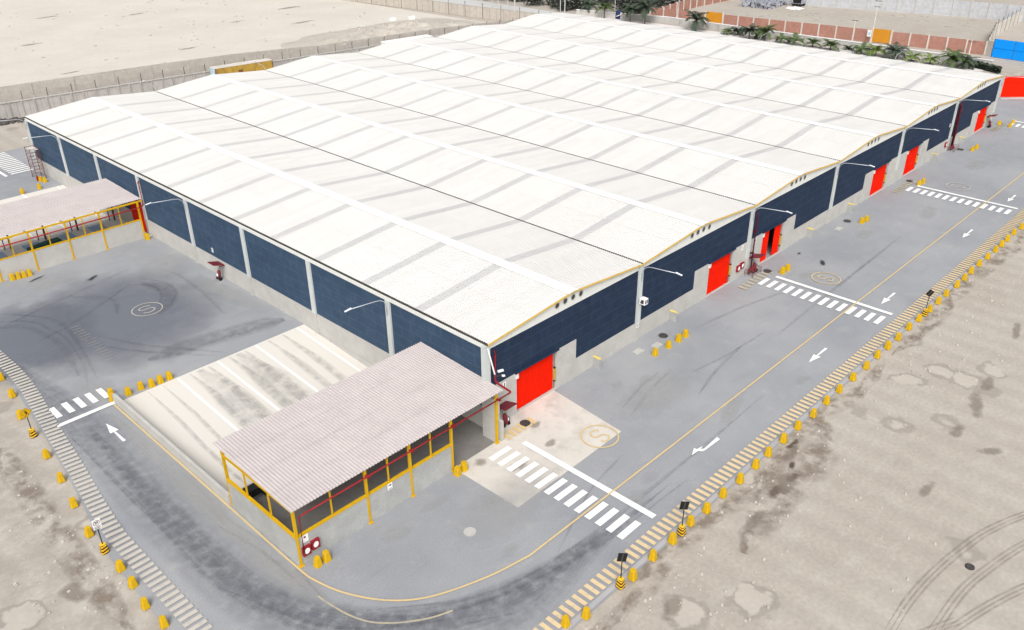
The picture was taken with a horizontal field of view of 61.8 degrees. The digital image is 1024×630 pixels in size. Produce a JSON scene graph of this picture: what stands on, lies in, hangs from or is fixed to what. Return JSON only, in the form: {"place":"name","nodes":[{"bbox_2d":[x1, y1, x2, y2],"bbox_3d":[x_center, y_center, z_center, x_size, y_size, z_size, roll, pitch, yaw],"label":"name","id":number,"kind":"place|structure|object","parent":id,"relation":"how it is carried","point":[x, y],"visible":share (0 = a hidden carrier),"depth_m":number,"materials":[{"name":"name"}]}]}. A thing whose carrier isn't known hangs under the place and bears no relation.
{"place":"outdoors","nodes":[
{"label":"outdoors","id":0,"kind":"place"},
{"bbox_2d":[24,145,46,177],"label":"scaffold tower","id":1,"kind":"structure","parent":0,"point":[33,148],"depth_m":124.39,"materials":[{"name":"metal"}]},
{"bbox_2d":[242,483,266,497],"bbox_3d":[-18.796,12.968,62.374,0.700,1.140,1.800,24,37,38],"label":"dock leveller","id":2,"kind":"object","parent":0,"point":[254,489],"visible":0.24,"depth_m":62.01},
{"bbox_2d":[433,0,558,13],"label":"access road","id":3,"kind":"structure","parent":0,"point":[485,4],"depth_m":262.87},
{"bbox_2d":[0,56,1023,629],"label":"asphalt road","id":4,"kind":"structure","parent":0,"point":[208,554],"depth_m":71.83,"materials":[{"name":"asphalt"}]},
{"bbox_2d":[0,152,32,174],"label":"zebra crossing","id":5,"kind":"object","parent":4,"relation":"on","point":[12,165],"visible":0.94,"depth_m":130.61,"materials":[{"name":"white paint"}]},
{"bbox_2d":[0,316,71,367],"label":"worn asphalt","id":6,"kind":"structure","parent":4,"relation":"on","point":[29,340],"depth_m":83.66,"materials":[{"name":"grey"}]},
{"bbox_2d":[0,185,110,249],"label":"loading ramp","id":7,"kind":"structure","parent":4,"relation":"on","point":[49,229],"depth_m":112.06,"materials":[{"name":"concrete"}]},
{"bbox_2d":[0,178,144,281],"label":"dock canopy","id":8,"kind":"object","parent":4,"relation":"on","point":[41,210],"visible":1,"depth_m":100.92,"materials":[{"name":"yellow metal"}]},
{"bbox_2d":[0,217,149,256],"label":"dock platform","id":9,"kind":"structure","parent":4,"relation":"on","point":[18,249],"depth_m":106.97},
{"bbox_2d":[26,237,61,250],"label":"tarpaulin","id":10,"kind":"object","parent":9,"relation":"on","point":[47,242],"visible":0.94,"depth_m":103.74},
{"bbox_2d":[49,388,108,417],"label":"zebra crossing","id":11,"kind":"object","parent":4,"relation":"on","point":[55,412],"visible":0.96,"depth_m":73.67,"materials":[{"name":"white paint"}]},
{"bbox_2d":[57,401,114,426],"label":"stop line","id":12,"kind":"object","parent":4,"relation":"on","point":[85,414],"visible":1,"depth_m":72.19,"materials":[{"name":"white paint"}]},
{"bbox_2d":[84,525,93,537],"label":"bollard","id":13,"kind":"object","parent":4,"relation":"on","point":[88,532],"visible":1,"depth_m":59.16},
{"bbox_2d":[91,518,109,554],"bbox_3d":[-27.647,14.807,57.349,0.520,2.880,0.540,24,37,38],"label":"marker post","id":14,"kind":"object","parent":4,"relation":"on","point":[103,546],"visible":1,"depth_m":57.52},
{"bbox_2d":[0,350,212,629],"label":"edge stripes","id":15,"kind":"object","parent":4,"relation":"on","point":[189,614],"visible":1,"depth_m":61.39,"materials":[{"name":"beige paint"}]},
{"bbox_2d":[51,285,183,352],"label":"worn asphalt","id":16,"kind":"structure","parent":4,"relation":"on","point":[108,320],"depth_m":87.35,"materials":[{"name":"asphalt"}]},
{"bbox_2d":[115,559,125,572],"bbox_3d":[-25.876,16.525,56.406,0.541,0.725,0.541,23,37,37],"label":"bollard","id":17,"kind":"object","parent":4,"relation":"on","point":[120,567],"visible":1,"depth_m":56.26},
{"bbox_2d":[128,575,138,589],"bbox_3d":[-24.488,17.205,55.117,0.520,0.732,0.520,20,35,33],"label":"bollard","id":18,"kind":"object","parent":4,"relation":"on","point":[132,583],"visible":1,"depth_m":54.97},
{"bbox_2d":[140,596,150,610],"bbox_3d":[-23.016,18.041,53.553,0.495,0.726,0.495,24,37,38],"label":"bollard","id":19,"kind":"object","parent":4,"relation":"on","point":[145,605],"visible":1,"depth_m":53.42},
{"bbox_2d":[159,615,169,629],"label":"bollard","id":20,"kind":"object","parent":4,"relation":"on","point":[163,623],"visible":1,"depth_m":52.09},
{"bbox_2d":[112,393,230,505],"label":"retaining wall","id":21,"kind":"structure","parent":4,"relation":"on","point":[219,490],"depth_m":66.78,"materials":[{"name":"concrete"}]},
{"bbox_2d":[123,324,367,491],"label":"loading ramp","id":22,"kind":"structure","parent":4,"relation":"on","point":[184,420],"depth_m":75.80,"materials":[{"name":"concrete"}]},
{"bbox_2d":[176,328,360,430],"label":"bay line","id":23,"kind":"object","parent":22,"relation":"on","point":[249,386],"visible":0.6,"depth_m":77.42,"materials":[{"name":"white paint"}]},
{"bbox_2d":[304,324,373,366],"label":"dock face","id":24,"kind":"object","parent":22,"relation":"attached to","point":[360,359],"visible":0.08,"depth_m":81.17},
{"bbox_2d":[313,555,322,568],"bbox_3d":[-12.874,16.296,56.570,0.518,0.732,0.518,22,36,36],"label":"bollard","id":25,"kind":"object","parent":4,"relation":"on","point":[317,562],"visible":1,"depth_m":56.43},
{"bbox_2d":[322,549,331,562],"bbox_3d":[-12.385,16.047,57.010,0.543,0.742,0.543,24,37,38],"label":"bollard","id":26,"kind":"object","parent":4,"relation":"on","point":[326,557],"visible":1,"depth_m":56.85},
{"bbox_2d":[253,415,493,533],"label":"dock platform","id":27,"kind":"structure","parent":4,"relation":"on","point":[470,439],"depth_m":65.47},
{"bbox_2d":[212,342,502,568],"bbox_3d":[-10.817,9.501,64.250,9.750,5.320,19.250,24,37,38],"label":"dock canopy","id":28,"kind":"object","parent":27,"relation":"on","point":[363,420],"visible":1,"depth_m":61.27,"materials":[{"name":"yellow metal"}]},
{"bbox_2d":[301,543,311,556],"bbox_3d":[-13.554,15.531,56.412,0.204,0.720,0.600,24,37,38],"label":"hose cabinet","id":29,"kind":"object","parent":28,"relation":"attached to","point":[307,548],"visible":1,"depth_m":56.33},
{"bbox_2d":[310,537,320,550],"bbox_3d":[-13.070,15.199,56.806,0.204,0.720,0.600,24,37,38],"label":"hose cabinet","id":30,"kind":"object","parent":28,"relation":"attached to","point":[315,543],"visible":1,"depth_m":56.72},
{"bbox_2d":[298,350,510,553],"bbox_3d":[-7.422,9.178,61.314,1.977,6.425,19.760,24,37,38],"label":"fire pipe","id":31,"kind":"object","parent":28,"relation":"attached to","point":[412,450],"visible":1,"depth_m":60.53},
{"bbox_2d":[317,596,452,623],"bbox_3d":[-8.102,18.488,53.045,8.810,0.001,1.700,3,29,7],"label":"lane line","id":32,"kind":"object","parent":4,"relation":"on","point":[325,601],"visible":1,"depth_m":52.67,"materials":[{"name":"yellow paint"}]},
{"bbox_2d":[463,527,475,536],"bbox_3d":[-2.921,15.048,59.330,0.900,0.072,0.900,24,37,38],"label":"manhole","id":33,"kind":"object","parent":4,"relation":"on","point":[469,531],"visible":1,"depth_m":59.30,"materials":[{"name":"concrete"}]},
{"bbox_2d":[24,13,1004,441],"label":"warehouse","id":34,"kind":"structure","parent":4,"relation":"on","point":[278,185],"depth_m":103.45,"materials":[{"name":"metal"}]},
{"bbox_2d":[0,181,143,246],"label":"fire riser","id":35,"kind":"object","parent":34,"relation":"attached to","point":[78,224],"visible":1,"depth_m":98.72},
{"bbox_2d":[130,200,147,232],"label":"dock door","id":36,"kind":"structure","parent":34,"relation":"in","point":[135,214],"depth_m":107.10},
{"bbox_2d":[500,401,516,410],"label":"fire shelter","id":37,"kind":"object","parent":34,"relation":"attached to","point":[506,405],"visible":0.81,"depth_m":69.20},
{"bbox_2d":[514,348,559,412],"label":"sliding door","id":38,"kind":"structure","parent":34,"relation":"in","point":[535,379],"depth_m":72.75,"materials":[{"name":"metal"}]},
{"bbox_2d":[706,248,735,296],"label":"sliding door","id":39,"kind":"structure","parent":34,"relation":"in","point":[720,267],"depth_m":90.99,"materials":[{"name":"metal"}]},
{"bbox_2d":[744,212,761,277],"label":"fire riser","id":40,"kind":"object","parent":34,"relation":"attached to","point":[751,268],"visible":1,"depth_m":94.04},
{"bbox_2d":[759,219,786,264],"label":"sliding door","id":41,"kind":"structure","parent":34,"relation":"in","point":[776,242],"depth_m":98.04,"materials":[{"name":"metal"}]},
{"bbox_2d":[869,160,891,196],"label":"sliding door","id":42,"kind":"structure","parent":34,"relation":"in","point":[879,174],"depth_m":116.32,"materials":[{"name":"metal"}]},
{"bbox_2d":[902,142,922,176],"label":"sliding door","id":43,"kind":"structure","parent":34,"relation":"in","point":[912,154],"depth_m":123.30,"materials":[{"name":"metal"}]},
{"bbox_2d":[973,103,990,133],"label":"sliding door","id":44,"kind":"structure","parent":34,"relation":"in","point":[982,114],"depth_m":141.58,"materials":[{"name":"metal"}]},
{"bbox_2d":[458,391,620,506],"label":"concrete pad","id":45,"kind":"object","parent":4,"relation":"on","point":[558,426],"visible":0.83,"depth_m":67.92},
{"bbox_2d":[504,417,535,439],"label":"yellow hatching","id":46,"kind":"object","parent":45,"relation":"on","point":[517,429],"visible":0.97,"depth_m":69.75,"materials":[{"name":"paint"}]},
{"bbox_2d":[580,425,618,447],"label":"painted roundel","id":47,"kind":"object","parent":45,"relation":"on","point":[599,435],"visible":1,"depth_m":68.91,"materials":[{"name":"yellow paint"}]},
{"bbox_2d":[489,446,640,539],"bbox_3d":[3.604,12.874,63.173,13.065,0.001,2.170,24,37,38],"label":"zebra crossing","id":48,"kind":"object","parent":4,"relation":"on","point":[625,532],"visible":1,"depth_m":62.76,"materials":[{"name":"white paint"}]},
{"bbox_2d":[114,173,1023,600],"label":"lane line","id":49,"kind":"object","parent":4,"relation":"on","point":[564,527],"visible":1,"depth_m":63.30,"materials":[{"name":"yellow paint"}]},
{"bbox_2d":[521,441,655,517],"bbox_3d":[5.503,12.212,64.358,12.700,0.001,0.520,24,37,38],"label":"stop line","id":50,"kind":"object","parent":4,"relation":"on","point":[643,510],"visible":1,"depth_m":64.02,"materials":[{"name":"white paint"}]},
{"bbox_2d":[593,355,601,368],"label":"wall stop","id":51,"kind":"object","parent":4,"relation":"on","point":[597,362],"depth_m":77.78,"materials":[{"name":"grey concrete"}]},
{"bbox_2d":[615,553,627,589],"bbox_3d":[6.939,16.155,54.195,0.520,2.878,0.536,24,37,38],"label":"marker post","id":52,"kind":"object","parent":4,"relation":"on","point":[620,581],"visible":1,"depth_m":54.41,"materials":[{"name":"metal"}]},
{"bbox_2d":[627,567,637,581],"bbox_3d":[7.817,16.760,55.297,0.540,0.749,0.540,24,37,37],"label":"bollard","id":53,"kind":"object","parent":4,"relation":"on","point":[632,576],"visible":1,"depth_m":55.14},
{"bbox_2d":[677,501,689,536],"bbox_3d":[11.685,13.834,58.385,0.520,2.878,0.536,24,37,38],"label":"marker post","id":54,"kind":"object","parent":4,"relation":"on","point":[681,530],"visible":0.99,"depth_m":58.58,"materials":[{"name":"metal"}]},
{"bbox_2d":[692,437,719,454],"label":"lane arrow","id":55,"kind":"object","parent":4,"relation":"on","point":[716,439],"visible":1,"depth_m":67.42,"materials":[{"name":"white paint"}]},
{"bbox_2d":[738,272,772,289],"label":"yellow hatching","id":56,"kind":"object","parent":4,"relation":"on","point":[754,280],"visible":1,"depth_m":93.43,"materials":[{"name":"paint"}]},
{"bbox_2d":[533,211,1023,629],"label":"edge stripes","id":57,"kind":"object","parent":4,"relation":"on","point":[585,594],"visible":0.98,"depth_m":66.80,"materials":[{"name":"beige paint"}]},
{"bbox_2d":[757,278,885,323],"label":"zebra crossing","id":58,"kind":"object","parent":4,"relation":"on","point":[842,306],"visible":1,"depth_m":88.96,"materials":[{"name":"white paint"}]},
{"bbox_2d":[776,276,892,314],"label":"stop line","id":59,"kind":"object","parent":4,"relation":"on","point":[837,296],"visible":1,"depth_m":90.12,"materials":[{"name":"white paint"}]},
{"bbox_2d":[922,289,933,316],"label":"marker post","id":60,"kind":"object","parent":4,"relation":"on","point":[930,292],"visible":0.95,"depth_m":85.82,"materials":[{"name":"metal"}]},
{"bbox_2d":[947,103,961,150],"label":"fire riser","id":61,"kind":"object","parent":4,"relation":"on","point":[954,134],"visible":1,"depth_m":131.67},
{"bbox_2d":[905,187,1011,213],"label":"zebra crossing","id":62,"kind":"object","parent":4,"relation":"on","point":[961,200],"visible":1,"depth_m":114.00,"materials":[{"name":"white paint"}]},
{"bbox_2d":[917,185,1017,208],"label":"stop line","id":63,"kind":"object","parent":4,"relation":"on","point":[967,197],"visible":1,"depth_m":114.96,"materials":[{"name":"white paint"}]},
{"bbox_2d":[999,74,1023,96],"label":"sheet gate","id":64,"kind":"structure","parent":4,"relation":"on","point":[1012,86],"depth_m":160.30,"materials":[{"name":"metal"}]},
{"bbox_2d":[0,0,1023,629],"bbox_3d":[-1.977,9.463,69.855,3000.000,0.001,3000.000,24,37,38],"label":"ground","id":65,"kind":"structure","parent":0,"point":[970,510],"depth_m":61.07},
{"bbox_2d":[0,117,24,125],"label":"dark debris","id":66,"kind":"object","parent":65,"relation":"on","point":[10,121],"visible":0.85,"depth_m":151.95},
{"bbox_2d":[20,408,37,437],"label":"marker post","id":67,"kind":"object","parent":65,"relation":"on","point":[25,412],"visible":1,"depth_m":69.10,"materials":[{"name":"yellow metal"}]},
{"bbox_2d":[20,483,121,622],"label":"damp sand","id":68,"kind":"structure","parent":65,"relation":"on","point":[100,596],"depth_m":56.43,"materials":[{"name":"brown"}]},
{"bbox_2d":[210,58,273,74],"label":"shipping container","id":69,"kind":"object","parent":65,"relation":"on","point":[252,65],"visible":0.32,"depth_m":173.64,"materials":[{"name":"metal"}]},
{"bbox_2d":[0,0,485,86],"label":"sand lot","id":70,"kind":"structure","parent":65,"relation":"on","point":[65,40],"depth_m":232.98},
{"bbox_2d":[9,0,457,65],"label":"rubble","id":71,"kind":"object","parent":70,"relation":"on","point":[407,23],"visible":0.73,"depth_m":222.03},
{"bbox_2d":[280,18,480,47],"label":"earth mound","id":72,"kind":"object","parent":70,"relation":"on","point":[335,37],"visible":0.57,"depth_m":218.00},
{"bbox_2d":[0,19,517,102],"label":"block wall","id":73,"kind":"structure","parent":65,"relation":"on","point":[66,84],"depth_m":169.98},
{"bbox_2d":[0,12,550,118],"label":"panel wall","id":74,"kind":"structure","parent":65,"relation":"on","point":[19,108],"depth_m":162.35,"materials":[{"name":"concrete"}]},
{"bbox_2d":[381,34,432,44],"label":"shipping container","id":75,"kind":"object","parent":65,"relation":"on","point":[413,37],"visible":0.13,"depth_m":197.80,"materials":[{"name":"metal"}]},
{"bbox_2d":[344,0,541,20],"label":"lot wall","id":76,"kind":"structure","parent":65,"relation":"on","point":[488,13],"depth_m":247.27,"materials":[{"name":"concrete"}]},
{"bbox_2d":[0,274,1023,629],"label":"loose stones","id":77,"kind":"object","parent":65,"relation":"on","point":[612,614],"visible":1,"depth_m":59.38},
{"bbox_2d":[508,0,682,13],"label":"thicket","id":78,"kind":"object","parent":65,"relation":"on","point":[578,4],"visible":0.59,"depth_m":253.15,"materials":[{"name":"green plant"}]},
{"bbox_2d":[661,0,727,9],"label":"brick side wall","id":79,"kind":"structure","parent":65,"relation":"on","point":[687,4],"depth_m":252.71,"materials":[{"name":"brick"}]},
{"bbox_2d":[604,371,874,628],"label":"damp sand","id":80,"kind":"structure","parent":65,"relation":"on","point":[708,519],"depth_m":60.53,"materials":[{"name":"brown"}]},
{"bbox_2d":[740,0,787,8],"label":"scrap heap","id":81,"kind":"object","parent":65,"relation":"on","point":[762,4],"visible":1,"depth_m":255.14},
{"bbox_2d":[576,9,992,63],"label":"block wall","id":82,"kind":"structure","parent":65,"relation":"on","point":[675,20],"depth_m":222.53,"materials":[{"name":"concrete"}]},
{"bbox_2d":[742,423,827,552],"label":"damp sand","id":83,"kind":"structure","parent":65,"relation":"on","point":[782,488],"depth_m":64.48,"materials":[{"name":"brown"}]},
{"bbox_2d":[561,221,1023,629],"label":"kerb","id":84,"kind":"structure","parent":65,"relation":"on","point":[605,593],"depth_m":64.81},
{"bbox_2d":[560,614,570,628],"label":"bollard","id":85,"kind":"object","parent":84,"relation":"on","point":[565,622],"visible":1,"depth_m":51.84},
{"bbox_2d":[581,606,590,620],"bbox_3d":[4.563,18.294,52.553,0.498,0.727,0.498,21,35,34],"label":"bollard","id":86,"kind":"object","parent":84,"relation":"on","point":[586,614],"visible":1,"depth_m":52.41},
{"bbox_2d":[648,549,656,561],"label":"bollard","id":87,"kind":"object","parent":84,"relation":"on","point":[652,556],"visible":1,"depth_m":56.66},
{"bbox_2d":[667,531,676,544],"bbox_3d":[10.944,15.164,58.173,0.540,0.757,0.540,-25,37,-38],"label":"bollard","id":88,"kind":"object","parent":84,"relation":"on","point":[672,539],"visible":1,"depth_m":58.01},
{"bbox_2d":[686,514,694,526],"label":"bollard","id":89,"kind":"object","parent":84,"relation":"on","point":[690,521],"visible":1,"depth_m":59.56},
{"bbox_2d":[649,8,987,54],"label":"brick wall","id":90,"kind":"structure","parent":65,"relation":"on","point":[910,40],"depth_m":211.20,"materials":[{"name":"brick"}]},
{"bbox_2d":[704,11,724,23],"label":"metal gate","id":91,"kind":"structure","parent":90,"relation":"attached to","point":[715,17],"depth_m":229.56,"materials":[{"name":"metal"}]},
{"bbox_2d":[869,28,893,43],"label":"metal gate","id":92,"kind":"structure","parent":90,"relation":"attached to","point":[882,36],"depth_m":205.88,"materials":[{"name":"metal"}]},
{"bbox_2d":[787,0,1023,21],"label":"block yard wall","id":93,"kind":"structure","parent":65,"relation":"on","point":[981,10],"depth_m":240.35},
{"bbox_2d":[968,60,1001,73],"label":"hedge","id":94,"kind":"object","parent":65,"relation":"on","point":[982,65],"visible":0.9,"depth_m":180.00,"materials":[{"name":"green plant"}]},
{"bbox_2d":[985,9,1022,56],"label":"side panel wall","id":95,"kind":"structure","parent":65,"relation":"on","point":[1005,25],"depth_m":214.93,"materials":[{"name":"concrete"}]},
{"bbox_2d":[991,38,1023,60],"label":"sheet fence","id":96,"kind":"object","parent":65,"relation":"on","point":[1009,49],"visible":1,"depth_m":188.96,"materials":[{"name":"metal"}]},
{"bbox_2d":[702,502,710,513],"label":"bollard","id":97,"kind":"object","parent":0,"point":[706,509],"visible":1,"depth_m":60.68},
{"bbox_2d":[598,17,984,71],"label":"paved yard","id":98,"kind":"structure","parent":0,"point":[784,42],"depth_m":208.68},
{"bbox_2d":[580,0,600,12],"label":"palm tree","id":99,"kind":"object","parent":98,"relation":"on","point":[590,3],"visible":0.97,"depth_m":243.61,"materials":[{"name":"green plant"}]},
{"bbox_2d":[594,3,614,17],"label":"palm tree","id":100,"kind":"object","parent":98,"relation":"on","point":[604,6],"visible":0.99,"depth_m":239.37,"materials":[{"name":"green plant"}]},
{"bbox_2d":[620,3,640,21],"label":"palm tree","id":101,"kind":"object","parent":98,"relation":"on","point":[628,9],"visible":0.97,"depth_m":233.96,"materials":[{"name":"green plant"}]},
{"bbox_2d":[635,0,658,23],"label":"palm tree","id":102,"kind":"object","parent":98,"relation":"on","point":[645,4],"visible":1,"depth_m":229.00,"materials":[{"name":"green plant"}]},
{"bbox_2d":[684,9,709,30],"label":"palm tree","id":103,"kind":"object","parent":98,"relation":"on","point":[696,15],"visible":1,"depth_m":220.44,"materials":[{"name":"green plant"}]},
{"bbox_2d":[737,23,760,38],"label":"palm tree","id":104,"kind":"object","parent":98,"relation":"on","point":[751,28],"visible":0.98,"depth_m":211.44,"materials":[{"name":"green plant"}]},
{"bbox_2d":[751,24,777,40],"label":"palm tree","id":105,"kind":"object","parent":98,"relation":"on","point":[766,29],"visible":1,"depth_m":209.01,"materials":[{"name":"green plant"}]},
{"bbox_2d":[783,32,805,44],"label":"palm tree","id":106,"kind":"object","parent":98,"relation":"on","point":[793,39],"visible":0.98,"depth_m":205.24,"materials":[{"name":"green plant"}]},
{"bbox_2d":[821,38,839,51],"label":"palm tree","id":107,"kind":"object","parent":98,"relation":"on","point":[830,43],"visible":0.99,"depth_m":199.01,"materials":[{"name":"green plant"}]},
{"bbox_2d":[851,41,871,53],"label":"palm tree","id":108,"kind":"object","parent":98,"relation":"on","point":[859,49],"visible":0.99,"depth_m":195.36,"materials":[{"name":"green plant"}]},
{"bbox_2d":[865,43,887,55],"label":"palm tree","id":109,"kind":"object","parent":98,"relation":"on","point":[876,49],"visible":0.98,"depth_m":193.08,"materials":[{"name":"green plant"}]},
{"bbox_2d":[881,41,909,59],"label":"palm tree","id":110,"kind":"object","parent":98,"relation":"on","point":[895,48],"visible":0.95,"depth_m":190.18,"materials":[{"name":"green plant"}]},
{"bbox_2d":[902,50,922,60],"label":"palm tree","id":111,"kind":"object","parent":98,"relation":"on","point":[912,56],"visible":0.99,"depth_m":187.84,"materials":[{"name":"green plant"}]},
{"bbox_2d":[920,53,940,63],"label":"palm tree","id":112,"kind":"object","parent":98,"relation":"on","point":[931,58],"visible":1,"depth_m":185.50,"materials":[{"name":"green plant"}]},
{"bbox_2d":[939,48,970,67],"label":"palm tree","id":113,"kind":"object","parent":98,"relation":"on","point":[953,56],"visible":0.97,"depth_m":182.11,"materials":[{"name":"green plant"}]},
{"bbox_2d":[955,52,980,69],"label":"palm tree","id":114,"kind":"object","parent":98,"relation":"on","point":[964,64],"visible":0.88,"depth_m":181.57,"materials":[{"name":"green plant"}]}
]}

